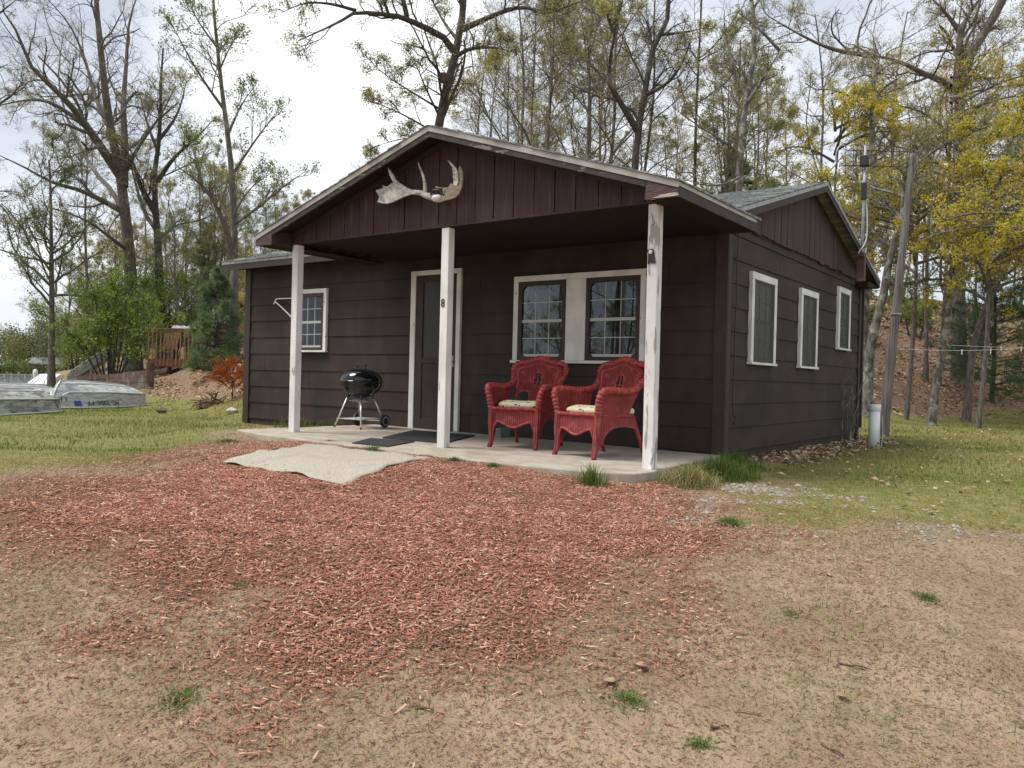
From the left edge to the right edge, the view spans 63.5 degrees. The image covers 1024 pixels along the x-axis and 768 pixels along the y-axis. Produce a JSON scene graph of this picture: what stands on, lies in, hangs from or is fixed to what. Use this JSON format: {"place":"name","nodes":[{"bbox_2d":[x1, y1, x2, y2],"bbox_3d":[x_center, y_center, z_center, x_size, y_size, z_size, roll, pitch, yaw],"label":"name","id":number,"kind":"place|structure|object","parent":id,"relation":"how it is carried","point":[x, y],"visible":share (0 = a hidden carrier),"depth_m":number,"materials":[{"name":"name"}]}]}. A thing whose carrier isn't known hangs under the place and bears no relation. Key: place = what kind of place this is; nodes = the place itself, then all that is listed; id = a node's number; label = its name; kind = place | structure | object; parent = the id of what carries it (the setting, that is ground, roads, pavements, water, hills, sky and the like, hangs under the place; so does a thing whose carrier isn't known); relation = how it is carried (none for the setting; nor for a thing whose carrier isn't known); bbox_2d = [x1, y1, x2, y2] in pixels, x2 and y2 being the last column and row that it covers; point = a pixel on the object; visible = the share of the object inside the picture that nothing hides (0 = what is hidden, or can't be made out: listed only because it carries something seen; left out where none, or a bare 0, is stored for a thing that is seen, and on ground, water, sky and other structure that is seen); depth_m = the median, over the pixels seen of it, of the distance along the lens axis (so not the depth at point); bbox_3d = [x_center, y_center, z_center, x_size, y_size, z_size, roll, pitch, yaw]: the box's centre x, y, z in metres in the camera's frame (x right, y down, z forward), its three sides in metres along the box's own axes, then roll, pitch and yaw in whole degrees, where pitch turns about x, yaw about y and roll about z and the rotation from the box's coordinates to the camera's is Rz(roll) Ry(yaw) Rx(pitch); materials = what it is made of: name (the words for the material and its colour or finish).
{"place":"outdoors","nodes":[
{"label":"outdoors","id":0,"kind":"place"},
{"bbox_2d":[0,296,1023,767],"bbox_3d":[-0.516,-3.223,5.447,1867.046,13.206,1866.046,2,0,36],"label":"ground","id":1,"kind":"structure","parent":0,"point":[998,562],"depth_m":3.69,"materials":[{"name":"soil"}]},
{"bbox_2d":[0,387,62,415],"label":"rowing boat","id":2,"kind":"object","parent":1,"relation":"on","point":[18,401],"visible":0.97,"depth_m":14.44,"materials":[{"name":"metal"}]},
{"bbox_2d":[0,0,71,267],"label":"oak tree","id":3,"kind":"object","parent":1,"relation":"on","point":[18,88],"visible":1,"depth_m":23.17,"materials":[{"name":"green plant"}]},
{"bbox_2d":[16,245,83,366],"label":"woodland tree","id":4,"kind":"object","parent":1,"relation":"on","point":[70,284],"visible":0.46,"depth_m":46.23,"materials":[{"name":"green plant"}]},
{"bbox_2d":[0,129,130,387],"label":"birch tree","id":5,"kind":"object","parent":1,"relation":"on","point":[60,259],"visible":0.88,"depth_m":29.82,"materials":[{"name":"grey plant"}]},
{"bbox_2d":[44,311,112,371],"bbox_3d":[-18.675,-1.441,36.127,3.330,3.347,2.995,1,0,-3],"label":"shrub","id":6,"kind":"object","parent":1,"relation":"on","point":[68,349],"visible":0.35,"depth_m":35.58,"materials":[{"name":"green plant"}]},
{"bbox_2d":[0,85,166,371],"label":"woodland tree","id":7,"kind":"object","parent":1,"relation":"on","point":[86,199],"visible":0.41,"depth_m":37.48,"materials":[{"name":"green plant"}]},
{"bbox_2d":[50,380,147,408],"bbox_3d":[-9.025,0.206,17.704,1.414,0.582,2.649,1,0,4],"label":"rowing boat","id":8,"kind":"object","parent":1,"relation":"on","point":[77,394],"visible":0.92,"depth_m":17.12,"materials":[{"name":"metal"}]},
{"bbox_2d":[0,0,201,371],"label":"oak tree","id":9,"kind":"object","parent":1,"relation":"on","point":[121,206],"visible":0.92,"depth_m":31.72,"materials":[{"name":"brown plant"}]},
{"bbox_2d":[22,251,187,374],"bbox_3d":[-14.216,-2.296,29.397,6.317,4.967,4.898,2,0,36],"label":"shrub","id":10,"kind":"object","parent":1,"relation":"on","point":[126,315],"visible":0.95,"depth_m":29.05,"materials":[{"name":"green plant"}]},
{"bbox_2d":[64,198,146,361],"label":"woodland tree","id":11,"kind":"object","parent":1,"relation":"on","point":[114,230],"visible":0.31,"depth_m":39.38,"materials":[{"name":"green plant"}]},
{"bbox_2d":[73,372,145,389],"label":"retaining wall","id":12,"kind":"structure","parent":1,"relation":"on","point":[136,380],"depth_m":26.65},
{"bbox_2d":[0,306,228,373],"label":"wood","id":13,"kind":"object","parent":1,"relation":"on","point":[19,350],"visible":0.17,"depth_m":269.76,"materials":[{"name":"green plant"}]},
{"bbox_2d":[68,234,167,373],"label":"woodland tree","id":14,"kind":"object","parent":1,"relation":"on","point":[135,237],"visible":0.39,"depth_m":32.44,"materials":[{"name":"green plant"}]},
{"bbox_2d":[104,140,176,354],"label":"woodland tree","id":15,"kind":"object","parent":1,"relation":"on","point":[169,179],"visible":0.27,"depth_m":42.34,"materials":[{"name":"green plant"}]},
{"bbox_2d":[131,182,192,292],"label":"woodland tree","id":16,"kind":"object","parent":1,"relation":"on","point":[166,220],"visible":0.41,"depth_m":38.18,"materials":[{"name":"green plant"}]},
{"bbox_2d":[95,39,235,368],"bbox_3d":[-13.918,-6.952,32.568,8.179,13.427,4.390,2,0,36],"label":"oak tree","id":17,"kind":"object","parent":1,"relation":"on","point":[155,179],"visible":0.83,"depth_m":32.71,"materials":[{"name":"green plant"}]},
{"bbox_2d":[134,261,207,358],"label":"tree","id":18,"kind":"object","parent":1,"relation":"on","point":[145,281],"visible":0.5,"depth_m":33.53,"materials":[{"name":"green plant"}]},
{"bbox_2d":[138,198,214,371],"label":"woodland tree","id":19,"kind":"object","parent":1,"relation":"on","point":[183,242],"visible":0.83,"depth_m":30.74,"materials":[{"name":"green plant"}]},
{"bbox_2d":[149,677,210,724],"bbox_3d":[-1.248,1.196,3.135,0.267,0.074,0.344,1,0,-13],"label":"weed","id":20,"kind":"object","parent":1,"relation":"on","point":[185,694],"visible":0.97,"depth_m":3.14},
{"bbox_2d":[146,328,215,370],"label":"deck","id":21,"kind":"structure","parent":1,"relation":"on","point":[168,362],"depth_m":28.46,"materials":[{"name":"brown wood"}]},
{"bbox_2d":[135,137,250,310],"bbox_3d":[-13.731,-5.959,36.432,5.793,9.611,5.803,1,0,-5],"label":"woodland tree","id":22,"kind":"object","parent":1,"relation":"on","point":[240,283],"visible":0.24,"depth_m":36.40,"materials":[{"name":"green plant"}]},
{"bbox_2d":[180,228,228,338],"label":"pine tree","id":23,"kind":"object","parent":1,"relation":"on","point":[203,259],"visible":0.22,"depth_m":35.72,"materials":[{"name":"green plant"}]},
{"bbox_2d":[158,138,260,313],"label":"woodland tree","id":24,"kind":"object","parent":1,"relation":"on","point":[221,181],"visible":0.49,"depth_m":32.99,"materials":[{"name":"green plant"}]},
{"bbox_2d":[179,264,244,374],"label":"pine tree","id":25,"kind":"object","parent":1,"relation":"on","point":[221,282],"visible":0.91,"depth_m":21.34,"materials":[{"name":"green plant"}]},
{"bbox_2d":[193,159,254,303],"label":"woodland tree","id":26,"kind":"object","parent":1,"relation":"on","point":[222,251],"visible":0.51,"depth_m":34.11,"materials":[{"name":"green plant"}]},
{"bbox_2d":[206,355,243,400],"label":"dead pine sapling","id":27,"kind":"object","parent":1,"relation":"on","point":[224,373],"visible":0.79,"depth_m":16.04,"materials":[{"name":"orange plant"}]},
{"bbox_2d":[152,0,320,359],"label":"maple tree","id":28,"kind":"object","parent":1,"relation":"on","point":[232,243],"visible":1,"depth_m":21.82,"materials":[{"name":"green plant"}]},
{"bbox_2d":[223,444,433,484],"bbox_3d":[-1.641,0.671,7.211,1.943,0.130,1.392,2,0,36],"label":"ground mat","id":29,"kind":"object","parent":1,"relation":"on","point":[342,465],"visible":0.98,"depth_m":6.90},
{"bbox_2d":[260,0,580,159],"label":"oak tree","id":30,"kind":"object","parent":1,"relation":"on","point":[445,90],"visible":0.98,"depth_m":18.39,"materials":[{"name":"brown plant"}]},
{"bbox_2d":[0,438,893,766],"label":"mulch shreds","id":31,"kind":"object","parent":1,"relation":"on","point":[380,570],"visible":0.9,"depth_m":4.44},
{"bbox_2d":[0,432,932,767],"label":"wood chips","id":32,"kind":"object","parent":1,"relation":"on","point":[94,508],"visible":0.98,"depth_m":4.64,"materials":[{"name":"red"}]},
{"bbox_2d":[238,424,718,484],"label":"porch slab","id":33,"kind":"structure","parent":1,"relation":"on","point":[621,463],"depth_m":8.08,"materials":[{"name":"concrete"}]},
{"bbox_2d":[333,364,389,429],"bbox_3d":[-1.931,0.153,10.621,0.621,0.816,0.621,2,0,36],"label":"kettle grill","id":34,"kind":"object","parent":33,"relation":"on","point":[360,385],"visible":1,"depth_m":10.42,"materials":[{"name":"black metal"}]},
{"bbox_2d":[382,430,474,442],"bbox_3d":[-0.964,0.597,9.471,0.880,0.029,1.552,1,0,13],"label":"door mat","id":35,"kind":"object","parent":33,"relation":"on","point":[421,436],"depth_m":9.34,"materials":[{"name":"rubber"}]},
{"bbox_2d":[484,355,568,449],"bbox_3d":[0.161,0.175,8.650,0.699,0.976,0.761,2,0,25],"label":"wicker armchair","id":36,"kind":"object","parent":33,"relation":"on","point":[552,372],"visible":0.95,"depth_m":8.58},
{"bbox_2d":[551,356,644,459],"bbox_3d":[0.851,0.208,7.905,0.761,0.976,0.699,1,0,-41],"label":"wicker armchair","id":37,"kind":"object","parent":33,"relation":"on","point":[613,405],"visible":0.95,"depth_m":7.83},
{"bbox_2d":[438,46,533,141],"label":"woodland tree","id":38,"kind":"object","parent":1,"relation":"on","point":[494,56],"visible":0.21,"depth_m":25.16,"materials":[{"name":"green plant"}]},
{"bbox_2d":[447,1,539,143],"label":"woodland tree","id":39,"kind":"object","parent":1,"relation":"on","point":[471,93],"visible":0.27,"depth_m":35.55,"materials":[{"name":"green plant"}]},
{"bbox_2d":[449,52,559,150],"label":"woodland tree","id":40,"kind":"object","parent":1,"relation":"on","point":[526,59],"visible":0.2,"depth_m":47.29,"materials":[{"name":"green plant"}]},
{"bbox_2d":[432,0,583,148],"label":"woodland tree","id":41,"kind":"object","parent":1,"relation":"on","point":[522,74],"visible":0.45,"depth_m":28.66,"materials":[{"name":"green plant"}]},
{"bbox_2d":[0,356,1023,766],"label":"grass","id":42,"kind":"structure","parent":1,"relation":"on","point":[814,514],"depth_m":8.28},
{"bbox_2d":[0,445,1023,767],"bbox_3d":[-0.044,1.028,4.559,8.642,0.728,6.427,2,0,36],"label":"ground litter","id":43,"kind":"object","parent":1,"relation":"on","point":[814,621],"visible":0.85,"depth_m":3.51,"materials":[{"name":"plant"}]},
{"bbox_2d":[442,0,582,156],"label":"woodland tree","id":44,"kind":"object","parent":1,"relation":"on","point":[488,10],"visible":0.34,"depth_m":33.68,"materials":[{"name":"green plant"}]},
{"bbox_2d":[477,0,604,152],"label":"woodland tree","id":45,"kind":"object","parent":1,"relation":"on","point":[534,73],"visible":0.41,"depth_m":31.16,"materials":[{"name":"green plant"}]},
{"bbox_2d":[221,125,880,469],"bbox_3d":[0.204,-0.897,12.116,8.450,3.550,8.054,2,0,36],"label":"cabin","id":46,"kind":"object","parent":1,"relation":"on","point":[438,316],"visible":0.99,"depth_m":9.42,"materials":[{"name":"wood"}]},
{"bbox_2d":[302,288,328,351],"bbox_3d":[-2.931,-0.923,12.061,0.714,0.918,0.090,2,0,36],"label":"window","id":47,"kind":"structure","parent":46,"relation":"in","point":[315,301],"depth_m":12.00,"materials":[{"name":"grey"}]},
{"bbox_2d":[376,160,463,203],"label":"moose antlers","id":48,"kind":"object","parent":46,"relation":"attached to","point":[395,190],"visible":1,"depth_m":8.14},
{"bbox_2d":[413,274,456,430],"bbox_3d":[-1.008,-0.407,10.618,0.690,1.995,0.110,2,0,36],"label":"door","id":49,"kind":"structure","parent":46,"relation":"in","point":[428,292],"depth_m":10.71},
{"bbox_2d":[517,279,566,359],"bbox_3d":[0.361,-0.744,9.699,0.670,0.925,0.066,2,0,36],"label":"window","id":50,"kind":"structure","parent":46,"relation":"in","point":[547,318],"depth_m":9.70,"materials":[{"name":"grey"}]},
{"bbox_2d":[584,275,640,360],"bbox_3d":[1.123,-0.722,9.149,0.680,0.925,0.066,2,0,36],"label":"window","id":51,"kind":"structure","parent":46,"relation":"in","point":[621,293],"depth_m":9.15,"materials":[{"name":"grey"}]},
{"bbox_2d":[747,271,777,365],"bbox_3d":[2.799,-0.711,9.241,0.090,1.004,0.839,2,0,36],"label":"window","id":52,"kind":"structure","parent":46,"relation":"in","point":[762,313],"depth_m":9.23,"materials":[{"name":"grey"}]},
{"bbox_2d":[796,288,818,368],"bbox_3d":[3.806,-0.699,10.636,0.090,1.004,0.769,2,0,36],"label":"window","id":53,"kind":"structure","parent":46,"relation":"in","point":[808,304],"depth_m":10.63,"materials":[{"name":"grey"}]},
{"bbox_2d":[835,286,851,350],"bbox_3d":[4.818,-0.939,12.030,0.090,0.899,0.679,2,0,36],"label":"window","id":54,"kind":"structure","parent":46,"relation":"in","point":[843,298],"depth_m":12.03,"materials":[{"name":"grey"}]},
{"bbox_2d":[835,144,914,281],"bbox_3d":[5.147,-2.455,11.877,1.051,1.971,0.500,1,0,0],"label":"antenna","id":55,"kind":"object","parent":46,"relation":"attached to","point":[864,161],"visible":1,"depth_m":11.84,"materials":[{"name":"grey metal"}]},
{"bbox_2d":[498,0,607,154],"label":"woodland tree","id":56,"kind":"object","parent":1,"relation":"on","point":[549,66],"visible":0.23,"depth_m":35.36,"materials":[{"name":"green plant"}]},
{"bbox_2d":[492,0,622,160],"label":"woodland tree","id":57,"kind":"object","parent":1,"relation":"on","point":[576,46],"visible":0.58,"depth_m":26.09,"materials":[{"name":"green plant"}]},
{"bbox_2d":[122,295,1023,528],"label":"leaf litter","id":58,"kind":"object","parent":1,"relation":"on","point":[822,451],"visible":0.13,"depth_m":18.52,"materials":[{"name":"brown plant"}]},
{"bbox_2d":[536,0,640,166],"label":"woodland tree","id":59,"kind":"object","parent":1,"relation":"on","point":[600,82],"visible":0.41,"depth_m":27.49,"materials":[{"name":"green plant"}]},
{"bbox_2d":[512,0,668,172],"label":"woodland tree","id":60,"kind":"object","parent":1,"relation":"on","point":[590,47],"visible":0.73,"depth_m":25.17,"materials":[{"name":"green plant"}]},
{"bbox_2d":[571,462,610,488],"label":"grass tuft","id":61,"kind":"object","parent":1,"relation":"on","point":[592,479],"visible":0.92,"depth_m":6.33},
{"bbox_2d":[515,0,709,173],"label":"woodland tree","id":62,"kind":"object","parent":1,"relation":"on","point":[603,91],"visible":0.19,"depth_m":33.92,"materials":[{"name":"green plant"}]},
{"bbox_2d":[551,1,674,167],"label":"woodland tree","id":63,"kind":"object","parent":1,"relation":"on","point":[598,103],"visible":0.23,"depth_m":37.85,"materials":[{"name":"green plant"}]},
{"bbox_2d":[596,681,659,718],"bbox_3d":[0.445,1.225,3.187,0.254,0.060,0.283,1,0,3],"label":"weed","id":64,"kind":"object","parent":1,"relation":"on","point":[630,698],"visible":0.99,"depth_m":3.19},
{"bbox_2d":[550,0,707,163],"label":"woodland tree","id":65,"kind":"object","parent":1,"relation":"on","point":[615,112],"visible":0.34,"depth_m":29.68,"materials":[{"name":"green plant"}]},
{"bbox_2d":[556,0,720,169],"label":"oak tree","id":66,"kind":"object","parent":1,"relation":"on","point":[636,127],"visible":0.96,"depth_m":23.88,"materials":[{"name":"green plant"}]},
{"bbox_2d":[565,0,736,170],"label":"woodland tree","id":67,"kind":"object","parent":1,"relation":"on","point":[653,99],"visible":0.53,"depth_m":28.85,"materials":[{"name":"green plant"}]},
{"bbox_2d":[644,114,709,180],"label":"woodland tree","id":68,"kind":"object","parent":1,"relation":"on","point":[665,117],"visible":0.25,"depth_m":31.77,"materials":[{"name":"green plant"}]},
{"bbox_2d":[644,78,715,191],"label":"woodland tree","id":69,"kind":"object","parent":1,"relation":"on","point":[679,119],"visible":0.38,"depth_m":45.54,"materials":[{"name":"green plant"}]},
{"bbox_2d":[646,459,722,490],"bbox_3d":[1.357,0.698,6.537,0.796,0.241,0.845,1,0,6],"label":"grass clump","id":70,"kind":"object","parent":1,"relation":"on","point":[684,478],"visible":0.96,"depth_m":6.46,"materials":[{"name":"plant"}]},
{"bbox_2d":[629,0,808,185],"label":"woodland tree","id":71,"kind":"object","parent":1,"relation":"on","point":[697,87],"visible":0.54,"depth_m":27.33,"materials":[{"name":"green plant"}]},
{"bbox_2d":[680,77,763,191],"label":"woodland tree","id":72,"kind":"object","parent":1,"relation":"on","point":[738,91],"visible":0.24,"depth_m":24.89,"materials":[{"name":"green plant"}]},
{"bbox_2d":[660,0,792,193],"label":"oak tree","id":73,"kind":"object","parent":1,"relation":"on","point":[739,152],"visible":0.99,"depth_m":21.89,"materials":[{"name":"green plant"}]},
{"bbox_2d":[689,18,771,192],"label":"woodland tree","id":74,"kind":"object","parent":1,"relation":"on","point":[720,102],"visible":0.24,"depth_m":48.29,"materials":[{"name":"green plant"}]},
{"bbox_2d":[675,453,786,483],"bbox_3d":[1.774,0.693,7.068,0.850,0.261,0.874,1,0,-35],"label":"grass clump","id":75,"kind":"object","parent":1,"relation":"on","point":[731,472],"visible":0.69,"depth_m":6.95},
{"bbox_2d":[667,56,802,192],"bbox_3d":[7.759,-6.703,29.834,5.706,10.089,5.530,1,0,-33],"label":"woodland tree","id":76,"kind":"object","parent":1,"relation":"on","point":[765,184],"visible":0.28,"depth_m":29.43,"materials":[{"name":"green plant"}]},
{"bbox_2d":[683,4,794,193],"bbox_3d":[7.200,-6.486,25.088,3.439,11.109,4.974,1,0,-2],"label":"woodland tree","id":77,"kind":"object","parent":1,"relation":"on","point":[733,166],"visible":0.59,"depth_m":25.54,"materials":[{"name":"green plant"}]},
{"bbox_2d":[700,63,810,193],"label":"woodland tree","id":78,"kind":"object","parent":1,"relation":"on","point":[790,114],"visible":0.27,"depth_m":32.75,"materials":[{"name":"green plant"}]},
{"bbox_2d":[710,23,806,187],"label":"woodland tree","id":79,"kind":"object","parent":1,"relation":"on","point":[772,97],"visible":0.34,"depth_m":52.21,"materials":[{"name":"green plant"}]},
{"bbox_2d":[728,93,808,190],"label":"woodland tree","id":80,"kind":"object","parent":1,"relation":"on","point":[787,134],"visible":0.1,"depth_m":34.85,"materials":[{"name":"green plant"}]},
{"bbox_2d":[765,101,831,185],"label":"woodland tree","id":81,"kind":"object","parent":1,"relation":"on","point":[801,126],"visible":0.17,"depth_m":45.59,"materials":[{"name":"green plant"}]},
{"bbox_2d":[750,0,870,186],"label":"woodland tree","id":82,"kind":"object","parent":1,"relation":"on","point":[822,77],"visible":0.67,"depth_m":32.12,"materials":[{"name":"green plant"}]},
{"bbox_2d":[654,482,1023,546],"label":"gravel","id":83,"kind":"structure","parent":1,"relation":"on","point":[741,488],"depth_m":5.88,"materials":[{"name":"gravel"}]},
{"bbox_2d":[773,77,934,243],"bbox_3d":[9.147,-3.903,21.179,4.152,7.823,3.458,1,0,-14],"label":"blossoming tree","id":84,"kind":"object","parent":1,"relation":"on","point":[839,112],"visible":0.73,"depth_m":21.13,"materials":[{"name":"yellow plant"}]},
{"bbox_2d":[839,353,871,441],"bbox_3d":[5.057,0.191,12.040,0.386,1.419,0.942,2,0,36],"label":"dead vine","id":85,"kind":"object","parent":1,"relation":"on","point":[850,419],"visible":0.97,"depth_m":12.23,"materials":[{"name":"brown plant"}]},
{"bbox_2d":[798,32,920,369],"bbox_3d":[8.743,-4.426,21.313,2.854,9.478,2.402,1,0,9],"label":"oak sapling","id":86,"kind":"object","parent":1,"relation":"on","point":[875,73],"visible":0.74,"depth_m":21.07,"materials":[{"name":"green plant"}]},
{"bbox_2d":[868,404,882,448],"bbox_3d":[4.820,0.615,10.992,0.156,0.692,0.177,1,0,-2],"label":"vent pipe","id":87,"kind":"object","parent":1,"relation":"on","point":[874,410],"visible":0.97,"depth_m":10.94,"materials":[{"name":"plastic"}]},
{"bbox_2d":[742,0,1023,385],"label":"oak tree","id":88,"kind":"object","parent":1,"relation":"on","point":[988,27],"visible":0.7,"depth_m":24.55,"materials":[{"name":"brown plant"}]},
{"bbox_2d":[826,118,958,417],"bbox_3d":[8.303,-2.359,18.467,2.789,6.815,2.757,2,0,36],"label":"oak sapling","id":89,"kind":"object","parent":1,"relation":"on","point":[867,393],"visible":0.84,"depth_m":18.38,"materials":[{"name":"green plant"}]},
{"bbox_2d":[837,0,956,304],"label":"woodland tree","id":90,"kind":"object","parent":1,"relation":"on","point":[903,35],"visible":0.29,"depth_m":39.40,"materials":[{"name":"green plant"}]},
{"bbox_2d":[880,153,918,436],"bbox_3d":[6.531,-1.394,14.001,0.540,4.979,0.188,2,0,31],"label":"utility pole","id":91,"kind":"object","parent":1,"relation":"on","point":[888,383],"visible":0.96,"depth_m":13.96,"materials":[{"name":"grey wood"}]},
{"bbox_2d":[900,292,940,339],"bbox_3d":[14.890,-2.488,30.259,1.689,1.886,2.306,2,0,36],"label":"shrub","id":92,"kind":"object","parent":1,"relation":"on","point":[908,312],"visible":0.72,"depth_m":30.01,"materials":[{"name":"green plant"}]},
{"bbox_2d":[833,109,1022,419],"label":"blossoming tree","id":93,"kind":"object","parent":1,"relation":"on","point":[923,243],"visible":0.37,"depth_m":19.34,"materials":[{"name":"yellow plant"}]},
{"bbox_2d":[840,0,1023,386],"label":"tree","id":94,"kind":"object","parent":1,"relation":"on","point":[954,95],"visible":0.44,"depth_m":23.89,"materials":[{"name":"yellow plant"}]},
{"bbox_2d":[846,0,1023,199],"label":"woodland tree","id":95,"kind":"object","parent":1,"relation":"on","point":[1001,32],"visible":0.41,"depth_m":38.11,"materials":[{"name":"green plant"}]},
{"bbox_2d":[862,80,1009,382],"bbox_3d":[12.226,-4.244,23.835,3.991,8.946,2.561,1,0,15],"label":"oak sapling","id":96,"kind":"object","parent":1,"relation":"on","point":[925,363],"visible":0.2,"depth_m":23.86,"materials":[{"name":"yellow plant"}]},
{"bbox_2d":[868,149,1023,428],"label":"blossoming tree","id":97,"kind":"object","parent":1,"relation":"on","point":[981,245],"visible":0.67,"depth_m":17.40,"materials":[{"name":"yellow plant"}]},
{"bbox_2d":[906,86,1023,425],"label":"oak sapling","id":98,"kind":"object","parent":1,"relation":"on","point":[931,420],"visible":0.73,"depth_m":18.15,"materials":[{"name":"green plant"}]},
{"bbox_2d":[909,274,1023,401],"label":"pine tree","id":99,"kind":"object","parent":1,"relation":"on","point":[995,329],"visible":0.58,"depth_m":23.30,"materials":[{"name":"green plant"}]},
{"bbox_2d":[918,93,1023,317],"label":"blossoming tree","id":100,"kind":"object","parent":1,"relation":"on","point":[1006,128],"visible":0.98,"depth_m":16.06,"materials":[{"name":"yellow plant"}]},
{"bbox_2d":[959,141,1023,421],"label":"oak sapling","id":101,"kind":"object","parent":1,"relation":"on","point":[967,407],"visible":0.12,"depth_m":20.40,"materials":[{"name":"yellow plant"}]},
{"bbox_2d":[974,324,1023,413],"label":"pine tree","id":102,"kind":"object","parent":1,"relation":"on","point":[1007,363],"visible":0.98,"depth_m":21.43,"materials":[{"name":"green plant"}]},
{"bbox_2d":[0,0,1023,365],"label":"sky","id":103,"kind":"structure","parent":0,"point":[329,124],"materials":[{"name":"white"}]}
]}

